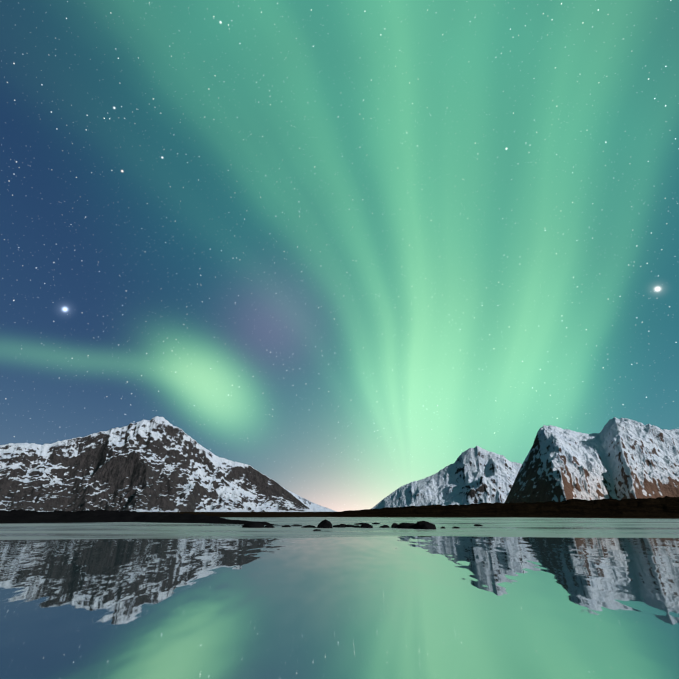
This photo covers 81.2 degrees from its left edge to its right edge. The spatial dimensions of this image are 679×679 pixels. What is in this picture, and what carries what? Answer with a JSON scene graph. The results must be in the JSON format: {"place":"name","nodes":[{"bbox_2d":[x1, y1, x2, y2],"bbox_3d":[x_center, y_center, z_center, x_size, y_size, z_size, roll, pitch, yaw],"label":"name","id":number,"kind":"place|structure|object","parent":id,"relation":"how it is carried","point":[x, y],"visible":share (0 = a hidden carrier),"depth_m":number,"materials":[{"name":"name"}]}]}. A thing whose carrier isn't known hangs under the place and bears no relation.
{"place":"outdoors","nodes":[
{"label":"outdoors","id":0,"kind":"place"},
{"bbox_2d":[0,416,314,511],"bbox_3d":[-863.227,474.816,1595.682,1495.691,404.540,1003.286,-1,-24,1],"label":"mountain","id":1,"kind":"structure","parent":0,"point":[158,464],"depth_m":1546.35,"materials":[{"name":"grey stone"}]},
{"bbox_2d":[283,487,336,511],"bbox_3d":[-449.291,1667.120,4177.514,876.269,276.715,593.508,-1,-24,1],"label":"mountain","id":2,"kind":"structure","parent":0,"point":[312,505],"depth_m":4216.71,"materials":[{"name":"white snow"}]},
{"bbox_2d":[0,512,678,539],"bbox_3d":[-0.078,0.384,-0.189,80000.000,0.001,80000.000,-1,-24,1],"label":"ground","id":3,"kind":"structure","parent":0,"point":[607,527],"depth_m":11.02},
{"bbox_2d":[0,509,282,525],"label":"shore","id":4,"kind":"structure","parent":3,"relation":"on","point":[34,516],"depth_m":17.84,"materials":[{"name":"black soil"}]},
{"bbox_2d":[242,522,263,527],"bbox_3d":[-2.562,5.505,11.733,0.910,0.186,0.598,-20,-31,38],"label":"stone","id":5,"kind":"object","parent":3,"relation":"on","point":[253,525],"visible":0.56,"depth_m":11.51,"materials":[{"name":"black stone"}]},
{"bbox_2d":[301,525,315,527],"bbox_3d":[-0.887,5.520,11.681,0.405,0.089,0.654,17,-29,-34],"label":"stone","id":6,"kind":"object","parent":3,"relation":"on","point":[309,526],"visible":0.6,"depth_m":11.55,"materials":[{"name":"black stone"}]},
{"bbox_2d":[317,519,331,527],"bbox_3d":[-0.421,5.339,11.426,0.446,0.278,0.600,19,-30,-36],"label":"stone","id":7,"kind":"object","parent":3,"relation":"on","point":[325,523],"visible":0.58,"depth_m":11.28,"materials":[{"name":"black stone"}]},
{"bbox_2d":[333,524,344,527],"bbox_3d":[0.011,5.577,11.818,0.334,0.105,0.435,15,-28,-30],"label":"stone","id":8,"kind":"object","parent":3,"relation":"on","point":[339,526],"visible":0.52,"depth_m":11.74,"materials":[{"name":"black stone"}]},
{"bbox_2d":[0,536,678,678],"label":"water pool","id":9,"kind":"structure","parent":3,"relation":"on","point":[424,607],"depth_m":1.89,"materials":[{"name":"teal liquid"}]},
{"bbox_2d":[360,524,372,527],"bbox_3d":[0.779,5.404,11.438,0.372,0.130,0.317,0,-24,0],"label":"stone","id":10,"kind":"object","parent":3,"relation":"on","point":[366,526],"visible":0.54,"depth_m":11.35,"materials":[{"name":"black stone"}]},
{"bbox_2d":[397,523,414,528],"bbox_3d":[1.940,5.246,11.127,0.653,0.189,0.526,-5,-24,11],"label":"stone","id":11,"kind":"object","parent":3,"relation":"on","point":[405,525],"visible":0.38,"depth_m":11.01,"materials":[{"name":"black stone"}]},
{"bbox_2d":[412,521,435,528],"bbox_3d":[2.329,5.085,10.805,0.631,0.265,0.820,8,-25,-19],"label":"stone","id":12,"kind":"object","parent":3,"relation":"on","point":[423,525],"visible":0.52,"depth_m":10.62,"materials":[{"name":"black stone"}]},
{"bbox_2d":[0,0,678,511],"label":"sky","id":13,"kind":"structure","parent":0,"point":[347,250],"materials":[{"name":"green"}]},
{"bbox_2d":[371,446,521,508],"bbox_3d":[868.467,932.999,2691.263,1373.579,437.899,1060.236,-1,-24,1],"label":"mountain","id":14,"kind":"structure","parent":0,"point":[477,475],"depth_m":2658.75,"materials":[{"name":"white snow"}]},
{"bbox_2d":[332,496,678,516],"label":"shore","id":15,"kind":"structure","parent":0,"point":[666,506],"depth_m":42.63,"materials":[{"name":"brown soil"}]},
{"bbox_2d":[505,417,678,502],"bbox_3d":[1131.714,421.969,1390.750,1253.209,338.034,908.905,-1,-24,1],"label":"mountain","id":16,"kind":"structure","parent":0,"point":[620,458],"depth_m":1195.48,"materials":[{"name":"white snow"}]}
]}

